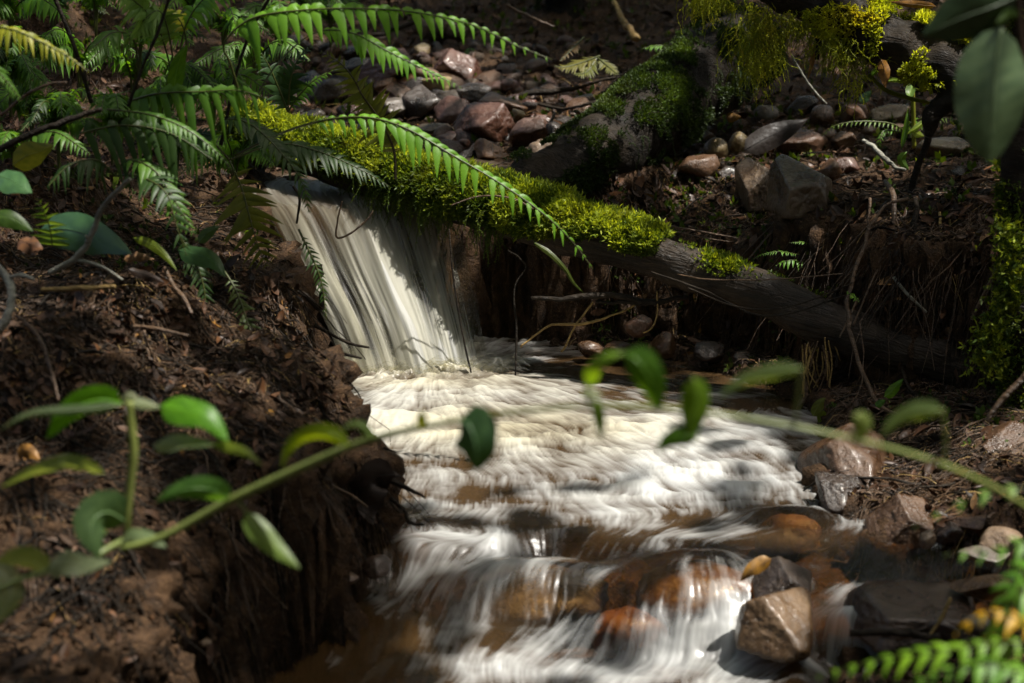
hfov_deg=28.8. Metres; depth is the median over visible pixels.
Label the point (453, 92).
pebble
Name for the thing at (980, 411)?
bank plants
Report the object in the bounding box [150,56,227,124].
fern
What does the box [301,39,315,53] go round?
pebble
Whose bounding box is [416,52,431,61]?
pebble
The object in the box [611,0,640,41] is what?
twig
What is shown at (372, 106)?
fern
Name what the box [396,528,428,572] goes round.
stone
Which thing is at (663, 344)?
stone
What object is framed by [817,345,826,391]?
root
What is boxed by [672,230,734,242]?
root
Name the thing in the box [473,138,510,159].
stone
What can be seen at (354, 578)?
stone
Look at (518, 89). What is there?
pebble
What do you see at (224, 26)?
fern
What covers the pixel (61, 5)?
fern
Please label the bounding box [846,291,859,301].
fern
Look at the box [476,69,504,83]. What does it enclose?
pebble
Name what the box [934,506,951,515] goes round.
pebble
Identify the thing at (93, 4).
fern
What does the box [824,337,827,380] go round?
root
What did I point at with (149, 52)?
dried stalk
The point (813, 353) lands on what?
root
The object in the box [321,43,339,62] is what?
stone
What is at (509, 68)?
pebble
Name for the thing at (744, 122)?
pebble
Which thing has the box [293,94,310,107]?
stone
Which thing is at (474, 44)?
pebble
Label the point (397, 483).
root
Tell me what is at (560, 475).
stream water
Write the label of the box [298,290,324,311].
twig
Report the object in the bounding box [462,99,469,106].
stone
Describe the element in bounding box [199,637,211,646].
stone
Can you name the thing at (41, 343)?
twig
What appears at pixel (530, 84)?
pebble
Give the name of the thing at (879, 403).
leaf
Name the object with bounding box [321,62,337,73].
pebble
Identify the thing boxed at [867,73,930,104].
twig
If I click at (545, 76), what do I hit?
pebble
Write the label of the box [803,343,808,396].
root
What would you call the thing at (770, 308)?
root
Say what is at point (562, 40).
pebble
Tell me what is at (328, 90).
stone
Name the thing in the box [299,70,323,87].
stone
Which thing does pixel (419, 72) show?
stone
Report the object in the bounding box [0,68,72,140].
fern
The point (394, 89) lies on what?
stone
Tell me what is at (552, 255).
leaf
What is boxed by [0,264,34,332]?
twig
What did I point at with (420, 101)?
stone
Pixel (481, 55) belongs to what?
pebble
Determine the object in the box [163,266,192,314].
twig
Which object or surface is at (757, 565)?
dead leaf
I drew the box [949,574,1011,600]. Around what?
stone
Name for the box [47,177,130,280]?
twig
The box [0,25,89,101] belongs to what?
fern
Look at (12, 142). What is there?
branch
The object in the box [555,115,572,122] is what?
pebble
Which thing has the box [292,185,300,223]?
twig
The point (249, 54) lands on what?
fern
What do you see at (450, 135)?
stone
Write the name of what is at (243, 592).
fine roots
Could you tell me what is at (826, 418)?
fine roots
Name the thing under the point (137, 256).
dead leaf
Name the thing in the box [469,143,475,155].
pebble
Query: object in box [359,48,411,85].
stone
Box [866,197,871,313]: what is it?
root
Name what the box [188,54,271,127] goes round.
fern
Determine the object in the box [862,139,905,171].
twig
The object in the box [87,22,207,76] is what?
fern
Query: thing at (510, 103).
stone
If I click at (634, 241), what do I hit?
mossy log
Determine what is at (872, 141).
pebble
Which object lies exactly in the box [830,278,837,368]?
root
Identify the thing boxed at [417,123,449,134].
stone
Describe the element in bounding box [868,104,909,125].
stone
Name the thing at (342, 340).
twig
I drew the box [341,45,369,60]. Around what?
stone
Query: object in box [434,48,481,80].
stone
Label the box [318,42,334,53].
pebble
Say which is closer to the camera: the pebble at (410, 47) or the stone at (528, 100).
the stone at (528, 100)
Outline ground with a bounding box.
[0,0,1023,682]
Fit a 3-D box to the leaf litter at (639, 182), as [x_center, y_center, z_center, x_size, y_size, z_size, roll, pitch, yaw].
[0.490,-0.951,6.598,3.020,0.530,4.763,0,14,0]
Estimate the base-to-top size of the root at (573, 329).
0.116 m
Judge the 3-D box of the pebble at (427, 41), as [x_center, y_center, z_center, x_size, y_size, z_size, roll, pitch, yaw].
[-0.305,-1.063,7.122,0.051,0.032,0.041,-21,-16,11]
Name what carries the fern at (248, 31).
on the ground
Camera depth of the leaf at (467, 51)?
6.86 m
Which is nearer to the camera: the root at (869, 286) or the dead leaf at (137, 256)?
the dead leaf at (137, 256)
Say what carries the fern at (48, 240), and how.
on the ground
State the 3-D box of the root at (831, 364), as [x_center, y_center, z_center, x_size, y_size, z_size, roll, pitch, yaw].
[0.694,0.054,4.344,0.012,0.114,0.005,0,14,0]
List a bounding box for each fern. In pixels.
[0,0,70,47]
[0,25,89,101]
[0,45,51,116]
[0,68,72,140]
[0,123,90,171]
[1,25,56,81]
[18,0,115,40]
[19,87,111,169]
[21,27,135,95]
[33,198,69,246]
[46,158,198,256]
[65,0,123,36]
[71,43,173,92]
[80,83,267,201]
[83,86,178,164]
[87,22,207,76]
[102,116,239,180]
[117,0,242,66]
[150,0,195,42]
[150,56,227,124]
[175,229,328,330]
[177,122,287,198]
[180,5,272,59]
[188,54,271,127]
[195,38,309,97]
[213,115,389,268]
[222,2,551,106]
[233,1,323,62]
[234,113,592,268]
[256,42,335,111]
[261,0,341,27]
[301,0,376,47]
[319,50,401,178]
[555,36,617,78]
[643,30,677,51]
[755,241,808,270]
[817,580,1023,682]
[821,118,958,147]
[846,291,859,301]
[913,485,1023,607]
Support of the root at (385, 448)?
on the ground
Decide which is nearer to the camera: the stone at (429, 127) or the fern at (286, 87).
the fern at (286, 87)
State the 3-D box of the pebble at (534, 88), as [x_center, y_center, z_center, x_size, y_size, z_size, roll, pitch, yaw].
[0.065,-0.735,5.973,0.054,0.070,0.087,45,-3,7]
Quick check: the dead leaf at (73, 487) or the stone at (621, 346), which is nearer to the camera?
the dead leaf at (73, 487)
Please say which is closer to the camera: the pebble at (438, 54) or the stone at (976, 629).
the stone at (976, 629)
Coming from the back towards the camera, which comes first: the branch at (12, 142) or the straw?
the branch at (12, 142)
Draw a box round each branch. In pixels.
[0,107,102,152]
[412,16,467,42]
[520,76,617,96]
[531,292,687,304]
[676,0,970,135]
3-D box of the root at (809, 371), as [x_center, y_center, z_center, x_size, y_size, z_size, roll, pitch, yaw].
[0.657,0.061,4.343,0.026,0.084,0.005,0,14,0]
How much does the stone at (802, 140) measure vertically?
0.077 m
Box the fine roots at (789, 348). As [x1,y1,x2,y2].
[693,184,1023,482]
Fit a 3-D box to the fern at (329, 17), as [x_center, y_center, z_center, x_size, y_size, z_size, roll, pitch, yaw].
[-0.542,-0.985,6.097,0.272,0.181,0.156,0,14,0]
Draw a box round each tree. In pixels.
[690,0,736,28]
[958,0,1023,410]
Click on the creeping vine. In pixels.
(475, 443)
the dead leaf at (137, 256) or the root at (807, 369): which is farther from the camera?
the root at (807, 369)
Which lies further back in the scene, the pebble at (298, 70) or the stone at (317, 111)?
the pebble at (298, 70)
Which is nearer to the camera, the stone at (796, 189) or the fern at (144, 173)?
the fern at (144, 173)
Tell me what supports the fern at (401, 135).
on the ground
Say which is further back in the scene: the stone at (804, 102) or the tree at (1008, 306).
the stone at (804, 102)
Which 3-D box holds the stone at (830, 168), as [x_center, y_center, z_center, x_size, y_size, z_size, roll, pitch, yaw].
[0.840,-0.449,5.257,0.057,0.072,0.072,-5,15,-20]
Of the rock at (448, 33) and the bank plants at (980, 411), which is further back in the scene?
the rock at (448, 33)
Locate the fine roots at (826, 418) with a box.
[592,163,1023,475]
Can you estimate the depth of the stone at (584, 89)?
6.16 m
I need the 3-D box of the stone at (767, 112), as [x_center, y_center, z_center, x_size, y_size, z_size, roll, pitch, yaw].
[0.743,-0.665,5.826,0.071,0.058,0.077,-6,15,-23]
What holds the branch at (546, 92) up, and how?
on the ground
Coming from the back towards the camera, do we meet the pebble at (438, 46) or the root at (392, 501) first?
the pebble at (438, 46)
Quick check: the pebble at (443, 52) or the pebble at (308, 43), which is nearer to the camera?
the pebble at (308, 43)
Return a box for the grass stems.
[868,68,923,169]
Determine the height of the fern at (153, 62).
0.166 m
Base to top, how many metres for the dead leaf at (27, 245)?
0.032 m
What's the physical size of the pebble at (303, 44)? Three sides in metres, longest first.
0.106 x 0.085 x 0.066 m
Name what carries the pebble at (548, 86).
on the ground
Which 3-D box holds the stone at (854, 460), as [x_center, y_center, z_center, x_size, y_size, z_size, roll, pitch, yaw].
[0.659,0.241,3.894,0.183,0.125,0.260,0,14,0]
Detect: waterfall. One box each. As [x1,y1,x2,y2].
[253,154,515,374]
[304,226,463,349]
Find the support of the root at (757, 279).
attached to the mossy log at (634, 241)
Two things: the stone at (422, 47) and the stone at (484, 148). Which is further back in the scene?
the stone at (422, 47)
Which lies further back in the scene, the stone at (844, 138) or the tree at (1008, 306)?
the stone at (844, 138)
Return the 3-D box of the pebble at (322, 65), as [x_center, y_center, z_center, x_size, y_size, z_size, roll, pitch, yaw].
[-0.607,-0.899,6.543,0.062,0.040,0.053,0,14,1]
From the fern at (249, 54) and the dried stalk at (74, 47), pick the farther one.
the fern at (249, 54)
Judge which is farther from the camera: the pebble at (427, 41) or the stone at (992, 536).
the pebble at (427, 41)
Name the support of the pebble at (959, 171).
on the ground
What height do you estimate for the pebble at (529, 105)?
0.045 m
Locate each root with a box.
[332,484,367,507]
[353,430,396,452]
[389,497,423,525]
[390,478,425,497]
[448,229,471,372]
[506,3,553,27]
[508,250,526,374]
[520,305,635,347]
[561,302,593,351]
[643,291,657,333]
[651,271,843,316]
[668,225,736,238]
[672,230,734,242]
[677,273,842,280]
[688,282,852,309]
[798,372,808,409]
[802,350,804,393]
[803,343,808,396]
[806,348,813,384]
[807,351,818,387]
[809,347,814,387]
[810,341,817,367]
[813,352,823,387]
[816,347,820,379]
[816,351,828,381]
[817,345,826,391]
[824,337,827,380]
[828,341,832,390]
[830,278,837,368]
[839,300,857,336]
[852,269,878,324]
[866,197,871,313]
[883,179,896,229]
[893,276,926,312]
[901,366,916,400]
[910,197,923,324]
[938,212,942,231]
[977,213,983,233]
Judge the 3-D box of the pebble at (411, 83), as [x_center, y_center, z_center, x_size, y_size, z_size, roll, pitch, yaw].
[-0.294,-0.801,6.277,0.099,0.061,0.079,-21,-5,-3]
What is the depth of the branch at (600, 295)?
4.53 m
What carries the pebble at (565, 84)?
on the ground
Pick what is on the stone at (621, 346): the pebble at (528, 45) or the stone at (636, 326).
the stone at (636, 326)
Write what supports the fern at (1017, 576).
on the ground
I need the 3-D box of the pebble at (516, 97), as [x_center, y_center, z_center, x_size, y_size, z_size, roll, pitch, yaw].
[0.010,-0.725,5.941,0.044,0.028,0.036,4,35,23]
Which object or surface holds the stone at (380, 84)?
on the ground
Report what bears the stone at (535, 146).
on the ground
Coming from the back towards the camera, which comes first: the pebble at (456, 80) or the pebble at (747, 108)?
the pebble at (456, 80)
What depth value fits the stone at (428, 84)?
6.20 m
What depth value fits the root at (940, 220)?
4.40 m
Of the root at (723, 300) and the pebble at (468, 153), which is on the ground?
the pebble at (468, 153)
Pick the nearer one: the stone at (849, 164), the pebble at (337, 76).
the stone at (849, 164)
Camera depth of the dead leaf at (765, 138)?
5.46 m
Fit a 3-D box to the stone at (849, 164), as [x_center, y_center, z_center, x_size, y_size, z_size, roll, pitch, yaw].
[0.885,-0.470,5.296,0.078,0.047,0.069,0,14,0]
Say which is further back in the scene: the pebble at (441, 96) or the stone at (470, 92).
the pebble at (441, 96)
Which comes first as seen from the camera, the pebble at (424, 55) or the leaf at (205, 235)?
the leaf at (205, 235)
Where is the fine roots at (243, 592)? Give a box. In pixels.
[185,426,444,682]
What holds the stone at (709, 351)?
in the stream water
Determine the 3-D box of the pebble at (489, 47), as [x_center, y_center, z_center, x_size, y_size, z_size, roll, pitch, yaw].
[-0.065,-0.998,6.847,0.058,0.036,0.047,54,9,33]
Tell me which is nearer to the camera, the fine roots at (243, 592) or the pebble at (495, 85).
the fine roots at (243, 592)
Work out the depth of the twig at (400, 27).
6.54 m
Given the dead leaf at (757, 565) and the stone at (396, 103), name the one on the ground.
the stone at (396, 103)
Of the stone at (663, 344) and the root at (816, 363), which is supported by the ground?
the root at (816, 363)
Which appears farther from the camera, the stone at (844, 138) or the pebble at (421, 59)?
the pebble at (421, 59)
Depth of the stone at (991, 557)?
3.42 m
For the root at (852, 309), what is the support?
hanging from the mossy log at (634, 241)
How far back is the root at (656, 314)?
4.53 m
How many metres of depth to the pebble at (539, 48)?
6.79 m
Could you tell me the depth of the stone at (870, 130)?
5.64 m
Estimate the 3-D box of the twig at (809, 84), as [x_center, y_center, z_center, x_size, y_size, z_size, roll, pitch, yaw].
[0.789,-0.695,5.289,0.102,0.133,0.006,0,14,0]
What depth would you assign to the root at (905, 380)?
4.26 m
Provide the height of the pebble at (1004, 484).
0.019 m
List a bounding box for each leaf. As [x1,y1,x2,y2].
[0,170,31,193]
[0,209,32,230]
[13,141,52,170]
[17,236,42,255]
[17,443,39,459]
[41,212,131,254]
[56,483,84,492]
[124,252,153,262]
[128,268,164,282]
[134,236,176,269]
[168,45,187,85]
[178,246,225,276]
[197,226,219,243]
[464,48,474,53]
[534,242,583,292]
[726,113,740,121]
[740,555,770,580]
[744,119,807,154]
[807,44,814,79]
[810,398,824,415]
[817,411,825,421]
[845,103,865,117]
[859,91,870,102]
[875,400,884,407]
[878,60,889,87]
[884,379,902,398]
[891,0,935,8]
[966,177,986,186]
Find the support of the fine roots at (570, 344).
on the ground
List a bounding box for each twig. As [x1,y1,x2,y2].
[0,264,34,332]
[15,315,59,401]
[41,284,115,291]
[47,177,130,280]
[133,324,188,375]
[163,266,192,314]
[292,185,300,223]
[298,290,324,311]
[313,323,369,358]
[335,200,373,238]
[372,20,414,36]
[451,195,533,208]
[538,69,629,136]
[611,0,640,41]
[791,55,826,104]
[849,628,940,640]
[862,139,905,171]
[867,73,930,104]
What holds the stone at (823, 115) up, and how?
on the ground
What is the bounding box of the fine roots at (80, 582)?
[0,201,439,682]
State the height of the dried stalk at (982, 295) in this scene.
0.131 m
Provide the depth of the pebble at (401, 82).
6.27 m
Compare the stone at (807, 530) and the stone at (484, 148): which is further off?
the stone at (484, 148)
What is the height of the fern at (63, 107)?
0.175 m
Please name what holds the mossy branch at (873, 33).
on the ground
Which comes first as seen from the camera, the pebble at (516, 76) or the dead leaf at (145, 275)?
the dead leaf at (145, 275)
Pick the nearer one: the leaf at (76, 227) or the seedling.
the seedling
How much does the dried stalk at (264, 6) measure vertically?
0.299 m
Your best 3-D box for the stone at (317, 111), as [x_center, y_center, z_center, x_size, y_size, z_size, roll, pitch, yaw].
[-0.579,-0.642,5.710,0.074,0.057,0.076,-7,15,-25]
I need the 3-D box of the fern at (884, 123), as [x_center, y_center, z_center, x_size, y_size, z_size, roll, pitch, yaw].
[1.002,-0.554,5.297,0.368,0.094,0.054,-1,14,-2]
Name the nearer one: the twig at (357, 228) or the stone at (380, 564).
the stone at (380, 564)
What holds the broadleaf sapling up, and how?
on the ground
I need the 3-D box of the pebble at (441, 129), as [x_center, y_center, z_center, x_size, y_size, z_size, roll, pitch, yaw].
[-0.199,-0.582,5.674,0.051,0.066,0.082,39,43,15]
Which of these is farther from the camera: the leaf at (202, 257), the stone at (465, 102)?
the stone at (465, 102)
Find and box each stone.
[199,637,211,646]
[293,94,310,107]
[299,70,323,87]
[301,108,324,116]
[305,78,346,103]
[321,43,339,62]
[332,57,370,74]
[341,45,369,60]
[348,572,358,584]
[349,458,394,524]
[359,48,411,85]
[361,554,391,578]
[365,97,406,119]
[367,78,374,89]
[374,77,396,94]
[382,82,410,97]
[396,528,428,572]
[397,74,416,81]
[402,83,440,121]
[409,66,441,77]
[414,43,430,53]
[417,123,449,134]
[421,76,451,90]
[433,96,463,126]
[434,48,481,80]
[436,131,455,140]
[453,102,514,142]
[456,82,491,102]
[458,139,471,149]
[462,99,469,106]
[468,562,608,631]
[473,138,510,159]
[479,92,527,112]
[500,78,519,92]
[509,117,547,147]
[512,108,525,121]
[521,99,536,102]
[525,114,551,122]
[528,139,551,151]
[546,121,559,142]
[574,94,595,105]
[577,340,603,357]
[582,81,595,93]
[590,606,667,662]
[604,341,635,355]
[624,314,652,337]
[636,558,754,633]
[651,331,675,358]
[678,154,719,179]
[693,341,724,362]
[695,130,715,142]
[703,137,727,158]
[716,166,734,180]
[728,131,746,154]
[731,350,757,369]
[734,587,812,662]
[735,157,768,212]
[752,556,811,598]
[753,105,779,122]
[754,514,821,559]
[766,149,773,156]
[767,154,832,219]
[776,128,827,155]
[783,95,817,115]
[797,422,887,489]
[801,125,814,130]
[809,105,834,127]
[815,471,862,515]
[818,157,841,180]
[820,128,836,138]
[831,131,856,151]
[836,157,859,172]
[840,104,868,124]
[843,580,982,653]
[861,125,875,136]
[864,493,934,553]
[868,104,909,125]
[915,137,971,158]
[919,529,936,548]
[926,619,961,642]
[932,506,994,537]
[935,520,965,546]
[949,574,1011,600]
[957,545,1011,563]
[960,613,990,635]
[978,526,1022,552]
[980,421,1023,456]
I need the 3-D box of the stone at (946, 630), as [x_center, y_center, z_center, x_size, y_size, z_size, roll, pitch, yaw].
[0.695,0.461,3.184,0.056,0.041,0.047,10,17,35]
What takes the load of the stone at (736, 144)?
on the ground
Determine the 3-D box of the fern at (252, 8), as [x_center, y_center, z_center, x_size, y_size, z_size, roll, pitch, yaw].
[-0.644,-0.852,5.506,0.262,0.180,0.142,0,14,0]
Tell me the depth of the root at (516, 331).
4.59 m
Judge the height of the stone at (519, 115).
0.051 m
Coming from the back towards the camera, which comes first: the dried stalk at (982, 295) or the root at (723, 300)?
the root at (723, 300)
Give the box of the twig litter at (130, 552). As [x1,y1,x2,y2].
[0,0,1023,682]
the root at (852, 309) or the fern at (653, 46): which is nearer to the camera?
the root at (852, 309)
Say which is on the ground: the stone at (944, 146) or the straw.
the stone at (944, 146)
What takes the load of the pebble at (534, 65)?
on the ground
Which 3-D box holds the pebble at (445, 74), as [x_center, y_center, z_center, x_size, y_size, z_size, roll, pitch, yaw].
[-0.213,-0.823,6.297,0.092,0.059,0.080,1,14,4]
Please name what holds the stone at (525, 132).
on the ground
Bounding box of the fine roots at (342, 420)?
[0,0,1023,682]
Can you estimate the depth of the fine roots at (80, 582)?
3.26 m
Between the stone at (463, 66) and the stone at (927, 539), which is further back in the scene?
the stone at (463, 66)
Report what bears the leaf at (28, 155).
on the ground
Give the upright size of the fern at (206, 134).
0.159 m
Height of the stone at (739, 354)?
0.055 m
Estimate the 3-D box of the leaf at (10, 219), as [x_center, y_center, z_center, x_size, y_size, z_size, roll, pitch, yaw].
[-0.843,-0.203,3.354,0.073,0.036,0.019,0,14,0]
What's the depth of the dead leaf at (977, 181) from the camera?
4.75 m
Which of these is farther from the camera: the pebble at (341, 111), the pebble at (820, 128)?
the pebble at (341, 111)
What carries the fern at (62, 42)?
on the ground
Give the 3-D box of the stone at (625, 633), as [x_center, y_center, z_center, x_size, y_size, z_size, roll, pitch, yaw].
[0.202,0.508,3.442,0.134,0.100,0.115,0,14,0]
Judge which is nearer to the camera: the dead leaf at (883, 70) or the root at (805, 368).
the root at (805, 368)
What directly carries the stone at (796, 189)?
on the ground
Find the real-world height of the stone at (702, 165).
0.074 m
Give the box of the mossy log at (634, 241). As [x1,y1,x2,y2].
[215,97,982,386]
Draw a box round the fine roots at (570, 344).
[0,0,1023,682]
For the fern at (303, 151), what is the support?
on the ground
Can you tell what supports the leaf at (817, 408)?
on the stream water
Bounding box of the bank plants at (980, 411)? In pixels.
[612,98,1000,423]
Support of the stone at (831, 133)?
on the ground
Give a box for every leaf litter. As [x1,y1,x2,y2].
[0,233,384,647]
[249,0,1000,223]
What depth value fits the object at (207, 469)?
3.36 m
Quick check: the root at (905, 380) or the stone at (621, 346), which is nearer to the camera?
the root at (905, 380)
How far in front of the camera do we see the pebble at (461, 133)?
5.59 m
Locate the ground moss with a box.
[0,0,1023,682]
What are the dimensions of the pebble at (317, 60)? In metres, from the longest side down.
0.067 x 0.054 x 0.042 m
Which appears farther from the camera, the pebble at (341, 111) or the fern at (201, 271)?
the pebble at (341, 111)
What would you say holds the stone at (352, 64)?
on the ground
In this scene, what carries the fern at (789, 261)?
on the ground
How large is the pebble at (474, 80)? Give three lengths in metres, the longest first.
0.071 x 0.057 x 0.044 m
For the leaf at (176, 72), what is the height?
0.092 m
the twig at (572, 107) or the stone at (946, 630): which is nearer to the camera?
the stone at (946, 630)
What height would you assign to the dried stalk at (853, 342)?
0.446 m
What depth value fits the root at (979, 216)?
4.35 m
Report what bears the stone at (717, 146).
on the ground
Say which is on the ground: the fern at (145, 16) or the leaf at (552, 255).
the fern at (145, 16)
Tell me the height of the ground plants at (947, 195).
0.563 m
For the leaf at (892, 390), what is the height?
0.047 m
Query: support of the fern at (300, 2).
on the ground
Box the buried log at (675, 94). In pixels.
[503,2,786,193]
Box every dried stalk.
[0,81,66,115]
[53,0,93,103]
[127,0,169,106]
[219,0,269,145]
[844,197,908,414]
[908,119,940,197]
[971,264,1000,319]
[985,372,1023,422]
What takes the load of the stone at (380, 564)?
on the ground
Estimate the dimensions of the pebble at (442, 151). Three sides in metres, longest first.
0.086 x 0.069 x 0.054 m
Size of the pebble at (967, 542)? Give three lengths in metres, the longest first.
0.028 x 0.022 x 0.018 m
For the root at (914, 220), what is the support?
attached to the ground
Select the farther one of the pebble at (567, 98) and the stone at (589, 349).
the pebble at (567, 98)
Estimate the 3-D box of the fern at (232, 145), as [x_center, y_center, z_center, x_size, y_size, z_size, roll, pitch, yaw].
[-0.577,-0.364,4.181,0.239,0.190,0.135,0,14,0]
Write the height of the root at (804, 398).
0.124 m
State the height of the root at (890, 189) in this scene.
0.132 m
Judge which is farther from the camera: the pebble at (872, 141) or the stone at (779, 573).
the pebble at (872, 141)
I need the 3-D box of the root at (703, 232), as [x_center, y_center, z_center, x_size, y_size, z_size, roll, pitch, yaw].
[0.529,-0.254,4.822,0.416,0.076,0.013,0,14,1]
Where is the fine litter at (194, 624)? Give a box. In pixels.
[0,0,1023,682]
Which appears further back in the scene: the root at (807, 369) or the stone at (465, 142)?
the stone at (465, 142)
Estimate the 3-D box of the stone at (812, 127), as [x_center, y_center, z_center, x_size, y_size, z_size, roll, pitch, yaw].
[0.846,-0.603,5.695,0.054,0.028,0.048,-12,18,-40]
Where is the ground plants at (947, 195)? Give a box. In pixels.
[0,0,1006,222]
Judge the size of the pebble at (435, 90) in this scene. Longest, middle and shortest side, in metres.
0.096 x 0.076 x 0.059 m
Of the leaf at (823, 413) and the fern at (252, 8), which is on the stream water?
the leaf at (823, 413)
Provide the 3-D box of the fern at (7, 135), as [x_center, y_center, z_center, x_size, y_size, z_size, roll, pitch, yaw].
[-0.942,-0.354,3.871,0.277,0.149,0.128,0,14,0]
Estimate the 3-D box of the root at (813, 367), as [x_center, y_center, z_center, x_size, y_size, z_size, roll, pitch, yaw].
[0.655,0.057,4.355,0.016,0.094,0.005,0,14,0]
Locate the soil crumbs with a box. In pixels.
[0,0,1023,682]
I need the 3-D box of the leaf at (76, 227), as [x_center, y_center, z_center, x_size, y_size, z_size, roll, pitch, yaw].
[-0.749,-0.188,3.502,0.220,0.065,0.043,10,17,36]
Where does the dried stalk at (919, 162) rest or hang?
on the ground
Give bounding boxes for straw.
[929,597,951,634]
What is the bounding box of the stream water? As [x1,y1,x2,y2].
[264,335,873,682]
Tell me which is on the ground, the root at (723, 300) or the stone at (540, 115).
the stone at (540, 115)
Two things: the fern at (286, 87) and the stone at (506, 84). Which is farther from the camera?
the stone at (506, 84)
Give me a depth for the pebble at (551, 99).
5.93 m
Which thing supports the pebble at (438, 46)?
on the ground
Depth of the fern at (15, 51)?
4.71 m
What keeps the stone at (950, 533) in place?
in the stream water
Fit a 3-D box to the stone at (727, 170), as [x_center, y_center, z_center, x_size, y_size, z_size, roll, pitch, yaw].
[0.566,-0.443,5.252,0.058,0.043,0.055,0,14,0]
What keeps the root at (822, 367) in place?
hanging from the ground
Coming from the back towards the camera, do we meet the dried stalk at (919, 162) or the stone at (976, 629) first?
the dried stalk at (919, 162)
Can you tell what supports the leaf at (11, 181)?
on the ground
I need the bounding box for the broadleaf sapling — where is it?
[923,0,1023,162]
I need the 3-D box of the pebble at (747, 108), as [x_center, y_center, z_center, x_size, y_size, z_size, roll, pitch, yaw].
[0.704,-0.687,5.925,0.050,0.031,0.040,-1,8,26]
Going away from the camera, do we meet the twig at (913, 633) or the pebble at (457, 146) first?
the twig at (913, 633)
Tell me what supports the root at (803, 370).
hanging from the ground
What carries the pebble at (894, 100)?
on the ground
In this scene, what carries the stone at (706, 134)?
on the ground
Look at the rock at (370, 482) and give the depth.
3.49 m
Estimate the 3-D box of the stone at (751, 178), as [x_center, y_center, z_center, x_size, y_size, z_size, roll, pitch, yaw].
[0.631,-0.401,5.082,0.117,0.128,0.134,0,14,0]
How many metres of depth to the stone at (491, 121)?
5.59 m
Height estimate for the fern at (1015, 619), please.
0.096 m
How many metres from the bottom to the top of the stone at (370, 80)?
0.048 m
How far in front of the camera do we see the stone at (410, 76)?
6.29 m
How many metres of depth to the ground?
3.76 m
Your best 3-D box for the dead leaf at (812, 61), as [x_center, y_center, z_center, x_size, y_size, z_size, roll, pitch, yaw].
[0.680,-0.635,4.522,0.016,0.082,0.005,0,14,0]
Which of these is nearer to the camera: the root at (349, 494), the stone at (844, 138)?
the root at (349, 494)
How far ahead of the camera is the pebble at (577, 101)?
5.94 m
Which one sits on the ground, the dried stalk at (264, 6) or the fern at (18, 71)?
the fern at (18, 71)
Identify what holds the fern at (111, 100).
on the ground
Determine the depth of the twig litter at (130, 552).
3.48 m
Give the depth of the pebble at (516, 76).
6.36 m
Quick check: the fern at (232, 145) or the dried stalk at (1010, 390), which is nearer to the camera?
the dried stalk at (1010, 390)
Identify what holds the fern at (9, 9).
on the ground
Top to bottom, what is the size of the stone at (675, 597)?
0.130 m
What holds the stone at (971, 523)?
on the ground
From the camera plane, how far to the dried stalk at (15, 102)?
3.50 m
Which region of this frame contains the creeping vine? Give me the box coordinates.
[119,345,1023,568]
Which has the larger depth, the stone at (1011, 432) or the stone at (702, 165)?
the stone at (702, 165)
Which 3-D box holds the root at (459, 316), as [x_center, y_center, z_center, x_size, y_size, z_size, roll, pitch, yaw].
[-0.119,-0.078,4.585,0.012,0.356,0.086,-13,19,-41]
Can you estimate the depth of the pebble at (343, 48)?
6.59 m
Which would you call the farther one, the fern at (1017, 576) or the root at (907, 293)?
the root at (907, 293)
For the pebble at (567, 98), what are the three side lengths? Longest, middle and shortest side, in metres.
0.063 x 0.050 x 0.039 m
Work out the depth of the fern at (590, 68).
5.85 m
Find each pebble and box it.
[280,60,302,73]
[287,34,308,49]
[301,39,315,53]
[310,56,321,67]
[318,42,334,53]
[318,62,327,68]
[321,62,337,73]
[331,72,350,79]
[336,104,360,114]
[339,45,346,53]
[397,80,405,84]
[400,43,413,49]
[405,77,427,88]
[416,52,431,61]
[416,57,430,65]
[422,39,432,43]
[425,147,452,157]
[429,52,441,60]
[430,88,447,92]
[431,41,443,52]
[433,72,452,77]
[433,124,452,137]
[434,92,449,99]
[437,139,463,153]
[440,48,449,55]
[446,89,458,96]
[449,75,464,89]
[455,128,480,143]
[459,149,473,157]
[464,78,478,82]
[468,41,480,47]
[468,51,484,61]
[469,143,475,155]
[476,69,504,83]
[486,43,498,52]
[486,80,504,93]
[495,63,516,77]
[505,73,522,82]
[510,94,519,100]
[513,87,522,93]
[518,42,531,52]
[520,81,537,89]
[522,58,547,73]
[522,101,537,112]
[524,87,542,100]
[536,45,549,55]
[539,84,561,97]
[540,74,556,84]
[543,97,555,104]
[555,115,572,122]
[557,35,575,44]
[557,95,571,107]
[561,82,573,92]
[564,42,574,48]
[566,97,590,112]
[734,119,747,128]
[740,106,752,111]
[814,125,823,132]
[868,138,878,144]
[890,97,899,103]
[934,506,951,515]
[951,168,965,174]
[962,538,973,547]
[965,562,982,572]
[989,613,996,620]
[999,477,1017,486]
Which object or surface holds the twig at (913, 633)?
on the ground
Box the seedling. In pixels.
[0,385,261,621]

